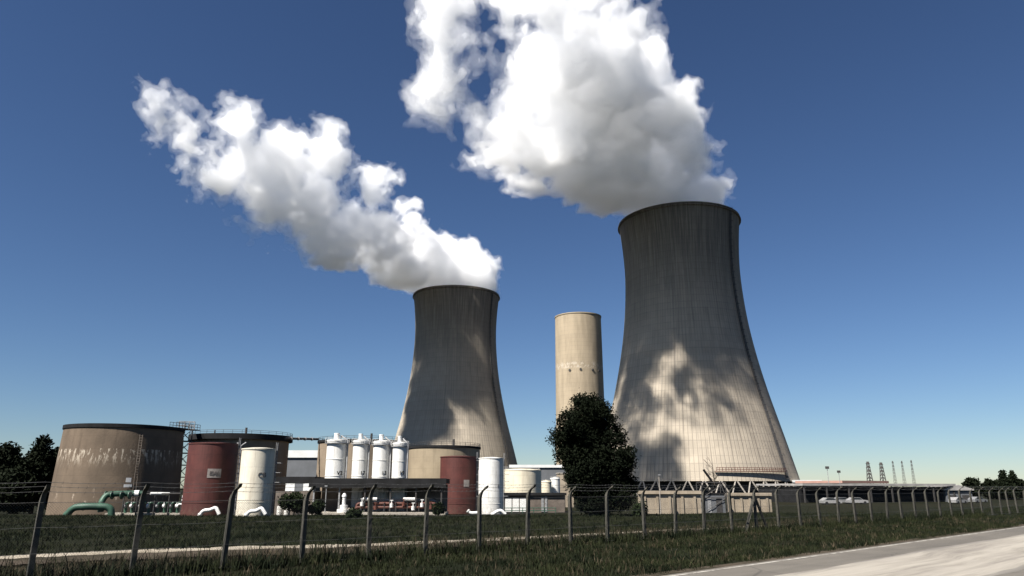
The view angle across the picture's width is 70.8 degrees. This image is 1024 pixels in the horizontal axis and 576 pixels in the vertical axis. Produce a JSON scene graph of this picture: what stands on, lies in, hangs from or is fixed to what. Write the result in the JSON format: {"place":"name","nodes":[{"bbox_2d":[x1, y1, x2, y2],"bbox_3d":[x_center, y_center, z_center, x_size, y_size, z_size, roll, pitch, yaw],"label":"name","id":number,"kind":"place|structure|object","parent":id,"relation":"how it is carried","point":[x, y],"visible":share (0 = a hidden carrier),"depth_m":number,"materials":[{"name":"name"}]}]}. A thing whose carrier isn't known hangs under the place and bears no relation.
{"place":"outdoors","nodes":[
{"label":"outdoors","id":0,"kind":"place"},
{"bbox_2d":[285,450,317,490],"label":"warehouse","id":1,"kind":"structure","parent":0,"point":[301,463],"depth_m":184.49,"materials":[{"name":"white metal"}]},
{"bbox_2d":[285,483,294,490],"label":"roller door","id":2,"kind":"structure","parent":1,"relation":"in","point":[287,484],"depth_m":183.08,"materials":[{"name":"white metal"}]},
{"bbox_2d":[303,483,310,490],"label":"roller door","id":3,"kind":"structure","parent":1,"relation":"in","point":[305,486],"depth_m":183.03,"materials":[{"name":"white metal"}]},
{"bbox_2d":[0,524,786,558],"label":"path","id":4,"kind":"structure","parent":0,"point":[128,551],"depth_m":28.49,"materials":[{"name":"grey concrete"}]},
{"bbox_2d":[0,488,1023,575],"bbox_3d":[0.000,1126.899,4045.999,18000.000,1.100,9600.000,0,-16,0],"label":"ground","id":5,"kind":"structure","parent":0,"point":[841,505],"depth_m":42.38,"materials":[{"name":"green plant"}]},
{"bbox_2d":[0,441,30,478],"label":"tree","id":6,"kind":"object","parent":5,"relation":"on","point":[11,456],"visible":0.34,"depth_m":93.00,"materials":[{"name":"green plant"}]},
{"bbox_2d":[0,464,41,513],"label":"tree","id":7,"kind":"object","parent":5,"relation":"on","point":[10,477],"visible":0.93,"depth_m":87.57,"materials":[{"name":"green plant"}]},
{"bbox_2d":[23,433,58,513],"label":"tree","id":8,"kind":"object","parent":5,"relation":"on","point":[41,455],"visible":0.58,"depth_m":96.58,"materials":[{"name":"green plant"}]},
{"bbox_2d":[45,423,185,514],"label":"storage tank","id":9,"kind":"object","parent":5,"relation":"on","point":[99,454],"visible":0.92,"depth_m":83.93,"materials":[{"name":"brown metal"}]},
{"bbox_2d":[172,422,200,430],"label":"roof walkway","id":10,"kind":"structure","parent":9,"relation":"on","point":[182,425],"depth_m":94.68,"materials":[{"name":"metal"}]},
{"bbox_2d":[63,490,169,515],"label":"green pipeline","id":11,"kind":"object","parent":5,"relation":"on","point":[121,495],"visible":0.91,"depth_m":73.32,"materials":[{"name":"paint"}]},
{"bbox_2d":[105,493,181,514],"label":"pump skid","id":12,"kind":"object","parent":5,"relation":"on","point":[164,507],"visible":0.73,"depth_m":76.29,"materials":[{"name":"metal"}]},
{"bbox_2d":[178,421,194,511],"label":"stair tower","id":13,"kind":"structure","parent":5,"relation":"on","point":[189,429],"depth_m":94.89,"materials":[{"name":"metal"}]},
{"bbox_2d":[198,506,220,515],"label":"pipe elbow","id":14,"kind":"object","parent":5,"relation":"on","point":[212,508],"visible":0.85,"depth_m":67.74,"materials":[{"name":"white metal"}]},
{"bbox_2d":[180,438,240,515],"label":"red silo","id":15,"kind":"object","parent":5,"relation":"on","point":[209,464],"visible":0.7,"depth_m":69.82,"materials":[{"name":"paint"}]},
{"bbox_2d":[234,442,245,514],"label":"riser column","id":16,"kind":"structure","parent":5,"relation":"on","point":[239,458],"depth_m":76.62,"materials":[{"name":"grey metal"}]},
{"bbox_2d":[188,428,292,512],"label":"storage tank","id":17,"kind":"object","parent":5,"relation":"on","point":[251,439],"visible":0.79,"depth_m":99.11,"materials":[{"name":"metal"}]},
{"bbox_2d":[284,437,318,440],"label":"bridge pipe","id":18,"kind":"object","parent":17,"relation":"attached to","point":[297,438],"visible":1,"depth_m":104.49,"materials":[{"name":"metal"}]},
{"bbox_2d":[244,507,266,516],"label":"pipe elbow","id":19,"kind":"object","parent":5,"relation":"on","point":[257,510],"visible":0.75,"depth_m":65.99,"materials":[{"name":"white metal"}]},
{"bbox_2d":[235,443,281,516],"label":"cream silo","id":20,"kind":"object","parent":5,"relation":"on","point":[257,468],"visible":0.85,"depth_m":67.99,"materials":[{"name":"paint"}]},
{"bbox_2d":[276,506,282,514],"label":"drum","id":21,"kind":"object","parent":5,"relation":"on","point":[278,510],"visible":0.61,"depth_m":77.18,"materials":[{"name":"white paint"}]},
{"bbox_2d":[278,491,310,514],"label":"shrub","id":22,"kind":"object","parent":5,"relation":"on","point":[293,496],"visible":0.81,"depth_m":76.08,"materials":[{"name":"green plant"}]},
{"bbox_2d":[274,477,323,514],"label":"shed","id":23,"kind":"structure","parent":5,"relation":"on","point":[294,480],"depth_m":84.86,"materials":[{"name":"metal"}]},
{"bbox_2d":[308,499,326,515],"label":"shrub","id":24,"kind":"object","parent":5,"relation":"on","point":[316,509],"visible":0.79,"depth_m":72.20,"materials":[{"name":"green plant"}]},
{"bbox_2d":[325,433,349,477],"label":"white silo","id":25,"kind":"object","parent":5,"relation":"on","point":[337,457],"visible":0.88,"depth_m":88.69,"materials":[{"name":"paint"}]},
{"bbox_2d":[344,505,362,517],"bbox_3d":[-13.055,18.530,59.256,1.639,1.300,1.934,0,-16,0],"label":"shrub","id":26,"kind":"object","parent":5,"relation":"on","point":[357,514],"visible":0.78,"depth_m":58.75,"materials":[{"name":"green plant"}]},
{"bbox_2d":[351,434,370,509],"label":"white silo","id":27,"kind":"object","parent":5,"relation":"on","point":[360,457],"visible":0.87,"depth_m":88.08,"materials":[{"name":"paint"}]},
{"bbox_2d":[315,433,406,495],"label":"storage tank","id":28,"kind":"object","parent":5,"relation":"on","point":[321,458],"visible":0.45,"depth_m":105.10,"materials":[{"name":"metal"}]},
{"bbox_2d":[308,478,449,514],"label":"pipe shelter","id":29,"kind":"object","parent":5,"relation":"on","point":[335,493],"visible":0.59,"depth_m":82.52,"materials":[{"name":"grey metal"}]},
{"bbox_2d":[337,493,349,512],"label":"dosing column","id":30,"kind":"structure","parent":29,"relation":"on","point":[344,506],"depth_m":81.65,"materials":[{"name":"white metal"}]},
{"bbox_2d":[355,497,436,511],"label":"pipe rack","id":31,"kind":"object","parent":29,"relation":"on","point":[359,505],"visible":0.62,"depth_m":82.48,"materials":[{"name":"metal"}]},
{"bbox_2d":[370,434,392,510],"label":"white silo","id":32,"kind":"object","parent":5,"relation":"on","point":[381,460],"visible":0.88,"depth_m":87.17,"materials":[{"name":"paint"}]},
{"bbox_2d":[0,526,793,565],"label":"dirt verge","id":33,"kind":"structure","parent":5,"relation":"on","point":[78,557],"depth_m":26.46,"materials":[{"name":"brown soil"}]},
{"bbox_2d":[390,436,408,510],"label":"white silo","id":34,"kind":"object","parent":5,"relation":"on","point":[400,459],"visible":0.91,"depth_m":86.56,"materials":[{"name":"paint"}]},
{"bbox_2d":[430,502,445,514],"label":"shrub","id":35,"kind":"object","parent":5,"relation":"on","point":[436,509],"visible":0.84,"depth_m":76.18,"materials":[{"name":"green plant"}]},
{"bbox_2d":[0,516,878,575],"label":"dry weeds","id":36,"kind":"object","parent":5,"relation":"on","point":[395,544],"visible":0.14,"depth_m":27.08,"materials":[{"name":"plant"}]},
{"bbox_2d":[408,439,480,508],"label":"storage tank","id":37,"kind":"object","parent":5,"relation":"on","point":[423,461],"visible":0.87,"depth_m":99.88,"materials":[{"name":"metal"}]},
{"bbox_2d":[395,285,516,469],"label":"cooling tower","id":38,"kind":"structure","parent":5,"relation":"on","point":[454,391],"depth_m":446.52,"materials":[{"name":"concrete"}]},
{"bbox_2d":[440,456,478,513],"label":"red silo","id":39,"kind":"object","parent":5,"relation":"on","point":[462,471],"visible":0.68,"depth_m":92.75,"materials":[{"name":"paint"}]},
{"bbox_2d":[0,503,960,575],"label":"tall weeds","id":40,"kind":"object","parent":5,"relation":"on","point":[407,542],"visible":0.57,"depth_m":26.29,"materials":[{"name":"green plant"}]},
{"bbox_2d":[478,457,508,513],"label":"white silo","id":41,"kind":"object","parent":5,"relation":"on","point":[491,471],"visible":0.8,"depth_m":91.45,"materials":[{"name":"paint"}]},
{"bbox_2d":[0,510,987,575],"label":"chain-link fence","id":42,"kind":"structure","parent":5,"relation":"on","point":[255,561],"depth_m":25.40,"materials":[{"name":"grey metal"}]},
{"bbox_2d":[491,509,505,513],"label":"pipe elbow","id":43,"kind":"object","parent":5,"relation":"on","point":[498,511],"visible":0.7,"depth_m":89.17,"materials":[{"name":"white metal"}]},
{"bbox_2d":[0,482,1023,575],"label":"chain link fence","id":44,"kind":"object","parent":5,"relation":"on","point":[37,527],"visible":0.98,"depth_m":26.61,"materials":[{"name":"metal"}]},
{"bbox_2d":[504,468,541,492],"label":"tank","id":45,"kind":"object","parent":5,"relation":"on","point":[517,478],"visible":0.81,"depth_m":118.95,"materials":[{"name":"beige metal"}]},
{"bbox_2d":[505,508,555,512],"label":"pipe","id":46,"kind":"object","parent":5,"relation":"on","point":[511,510],"visible":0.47,"depth_m":98.89,"materials":[{"name":"white metal"}]},
{"bbox_2d":[505,493,566,512],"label":"service building","id":47,"kind":"structure","parent":5,"relation":"on","point":[535,502],"depth_m":103.58,"materials":[{"name":"grey concrete"}]},
{"bbox_2d":[541,498,543,511],"bbox_3d":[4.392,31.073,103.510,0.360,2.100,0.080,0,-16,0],"label":"door","id":48,"kind":"structure","parent":47,"relation":"in","point":[542,501],"depth_m":103.45,"materials":[{"name":"grey metal"}]},
{"bbox_2d":[541,480,551,492],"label":"tank","id":49,"kind":"object","parent":5,"relation":"on","point":[547,488],"visible":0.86,"depth_m":126.48,"materials":[{"name":"beige metal"}]},
{"bbox_2d":[550,477,559,492],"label":"tank","id":50,"kind":"object","parent":5,"relation":"on","point":[555,483],"visible":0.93,"depth_m":128.57,"materials":[{"name":"white metal"}]},
{"bbox_2d":[556,473,573,506],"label":"pale block","id":51,"kind":"structure","parent":5,"relation":"on","point":[562,485],"depth_m":132.94,"materials":[{"name":"concrete"}]},
{"bbox_2d":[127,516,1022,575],"bbox_3d":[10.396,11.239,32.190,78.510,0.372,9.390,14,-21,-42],"label":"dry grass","id":52,"kind":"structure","parent":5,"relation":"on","point":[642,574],"depth_m":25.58,"materials":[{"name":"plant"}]},
{"bbox_2d":[555,312,603,464],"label":"concrete stack","id":53,"kind":"object","parent":5,"relation":"on","point":[578,352],"visible":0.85,"depth_m":423.31,"materials":[{"name":"concrete"}]},
{"bbox_2d":[545,392,639,515],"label":"round tree","id":54,"kind":"object","parent":5,"relation":"on","point":[592,455],"visible":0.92,"depth_m":65.52,"materials":[{"name":"green plant"}]},
{"bbox_2d":[177,506,1023,575],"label":"verge grass","id":55,"kind":"structure","parent":5,"relation":"on","point":[592,552],"depth_m":26.78,"materials":[{"name":"green plant"}]},
{"bbox_2d":[630,501,648,515],"bbox_3d":[11.184,19.353,63.028,1.663,1.723,1.378,0,-16,0],"label":"shrub","id":56,"kind":"object","parent":5,"relation":"on","point":[634,510],"visible":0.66,"depth_m":62.79,"materials":[{"name":"green plant"}]},
{"bbox_2d":[658,474,661,513],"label":"lamp post","id":57,"kind":"object","parent":5,"relation":"on","point":[659,495],"visible":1,"depth_m":94.12,"materials":[{"name":"metal"}]},
{"bbox_2d":[638,491,701,513],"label":"concrete wall","id":58,"kind":"structure","parent":5,"relation":"on","point":[695,498],"depth_m":96.64,"materials":[{"name":"beige concrete"}]},
{"bbox_2d":[611,201,799,496],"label":"cooling tower","id":59,"kind":"structure","parent":5,"relation":"on","point":[691,394],"depth_m":306.64,"materials":[{"name":"concrete"}]},
{"bbox_2d":[696,469,727,512],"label":"valve house","id":60,"kind":"structure","parent":5,"relation":"on","point":[716,501],"depth_m":100.53,"materials":[{"name":"metal"}]},
{"bbox_2d":[707,498,711,512],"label":"door","id":61,"kind":"structure","parent":60,"relation":"in","point":[709,503],"depth_m":100.29,"materials":[{"name":"grey metal"}]},
{"bbox_2d":[716,499,722,512],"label":"door","id":62,"kind":"structure","parent":60,"relation":"in","point":[719,506],"depth_m":100.25,"materials":[{"name":"metal"}]},
{"bbox_2d":[705,458,720,484],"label":"dead tree","id":63,"kind":"object","parent":5,"relation":"on","point":[713,472],"visible":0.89,"depth_m":154.85,"materials":[{"name":"grey plant"}]},
{"bbox_2d":[727,493,771,511],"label":"concrete wall","id":64,"kind":"structure","parent":5,"relation":"on","point":[750,498],"depth_m":105.24,"materials":[{"name":"beige concrete"}]},
{"bbox_2d":[786,480,821,486],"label":"shed","id":65,"kind":"structure","parent":5,"relation":"on","point":[790,482],"depth_m":289.45,"materials":[{"name":"metal"}]},
{"bbox_2d":[633,524,1023,575],"bbox_3d":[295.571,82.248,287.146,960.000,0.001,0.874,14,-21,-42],"label":"road verge","id":66,"kind":"structure","parent":5,"relation":"on","point":[747,562],"depth_m":26.12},
{"bbox_2d":[819,498,841,504],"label":"parked car","id":67,"kind":"object","parent":5,"relation":"on","point":[832,500],"visible":0.73,"depth_m":152.62,"materials":[{"name":"white paint"}]},
{"bbox_2d":[795,481,888,486],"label":"long hall","id":68,"kind":"structure","parent":5,"relation":"on","point":[842,482],"depth_m":258.56,"materials":[{"name":"white metal"}]},
{"bbox_2d":[835,497,851,503],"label":"parked car","id":69,"kind":"object","parent":5,"relation":"on","point":[843,498],"visible":0.27,"depth_m":160.41,"materials":[{"name":"silver metal"}]},
{"bbox_2d":[756,483,955,502],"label":"long hall","id":70,"kind":"structure","parent":5,"relation":"on","point":[829,492],"depth_m":177.92,"materials":[{"name":"metal"}]},
{"bbox_2d":[845,497,868,503],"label":"parked car","id":71,"kind":"object","parent":5,"relation":"on","point":[855,500],"visible":0.67,"depth_m":157.46,"materials":[{"name":"white paint"}]},
{"bbox_2d":[865,461,873,483],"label":"lattice mast","id":72,"kind":"object","parent":5,"relation":"on","point":[868,470],"visible":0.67,"depth_m":406.58,"materials":[{"name":"metal"}]},
{"bbox_2d":[879,462,886,486],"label":"lattice mast","id":73,"kind":"object","parent":5,"relation":"on","point":[881,471],"visible":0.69,"depth_m":406.36,"materials":[{"name":"metal"}]},
{"bbox_2d":[892,461,896,483],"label":"lattice mast","id":74,"kind":"object","parent":5,"relation":"on","point":[894,473],"visible":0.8,"depth_m":619.24,"materials":[{"name":"metal"}]},
{"bbox_2d":[910,460,916,486],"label":"lattice mast","id":75,"kind":"object","parent":5,"relation":"on","point":[912,470],"visible":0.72,"depth_m":619.78,"materials":[{"name":"metal"}]},
{"bbox_2d":[926,485,973,501],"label":"shed","id":76,"kind":"structure","parent":5,"relation":"on","point":[965,496],"depth_m":182.69,"materials":[{"name":"metal"}]},
{"bbox_2d":[948,497,967,503],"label":"parked car","id":77,"kind":"object","parent":5,"relation":"on","point":[963,501],"visible":0.73,"depth_m":157.55,"materials":[{"name":"white paint"}]},
{"bbox_2d":[961,477,982,496],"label":"tree","id":78,"kind":"object","parent":5,"relation":"on","point":[970,482],"visible":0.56,"depth_m":225.72,"materials":[{"name":"green plant"}]},
{"bbox_2d":[967,497,987,502],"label":"parked car","id":79,"kind":"object","parent":5,"relation":"on","point":[977,498],"visible":0.49,"depth_m":164.25,"materials":[{"name":"silver metal"}]},
{"bbox_2d":[980,477,998,498],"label":"tree","id":80,"kind":"object","parent":5,"relation":"on","point":[987,481],"visible":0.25,"depth_m":225.83,"materials":[{"name":"green plant"}]},
{"bbox_2d":[985,482,1022,499],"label":"tree","id":81,"kind":"object","parent":5,"relation":"on","point":[995,490],"visible":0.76,"depth_m":215.44,"materials":[{"name":"green plant"}]},
{"bbox_2d":[997,469,1010,498],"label":"cypress tree","id":82,"kind":"object","parent":5,"relation":"on","point":[1002,477],"visible":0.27,"depth_m":221.93,"materials":[{"name":"green plant"}]},
{"bbox_2d":[1007,470,1020,499],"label":"cypress tree","id":83,"kind":"object","parent":5,"relation":"on","point":[1013,477],"visible":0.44,"depth_m":221.75,"materials":[{"name":"green plant"}]},
{"bbox_2d":[1018,478,1023,497],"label":"tree","id":84,"kind":"object","parent":5,"relation":"on","point":[1021,483],"visible":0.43,"depth_m":239.24,"materials":[{"name":"green plant"}]},
{"bbox_2d":[0,0,1023,487],"label":"sky","id":85,"kind":"structure","parent":0,"point":[215,214],"materials":[{"name":"blue"}]},
{"bbox_2d":[509,465,565,479],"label":"warehouse","id":86,"kind":"structure","parent":0,"point":[548,472],"depth_m":222.93,"materials":[{"name":"metal"}]},
{"bbox_2d":[663,526,1023,575],"bbox_3d":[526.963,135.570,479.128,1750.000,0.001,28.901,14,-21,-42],"label":"road","id":87,"kind":"structure","parent":0,"point":[800,564],"depth_m":25.68,"materials":[{"name":"grey asphalt"}]},
{"bbox_2d":[673,527,1018,575],"bbox_3d":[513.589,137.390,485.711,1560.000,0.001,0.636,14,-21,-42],"label":"road edge line","id":88,"kind":"object","parent":87,"relation":"on","point":[824,554],"depth_m":25.96,"materials":[{"name":"paint"}]},
{"bbox_2d":[775,534,1023,575],"bbox_3d":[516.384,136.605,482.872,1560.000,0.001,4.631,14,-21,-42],"label":"road lane","id":89,"kind":"structure","parent":87,"relation":"attached to","point":[996,557],"depth_m":23.60,"materials":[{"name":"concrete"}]}
]}

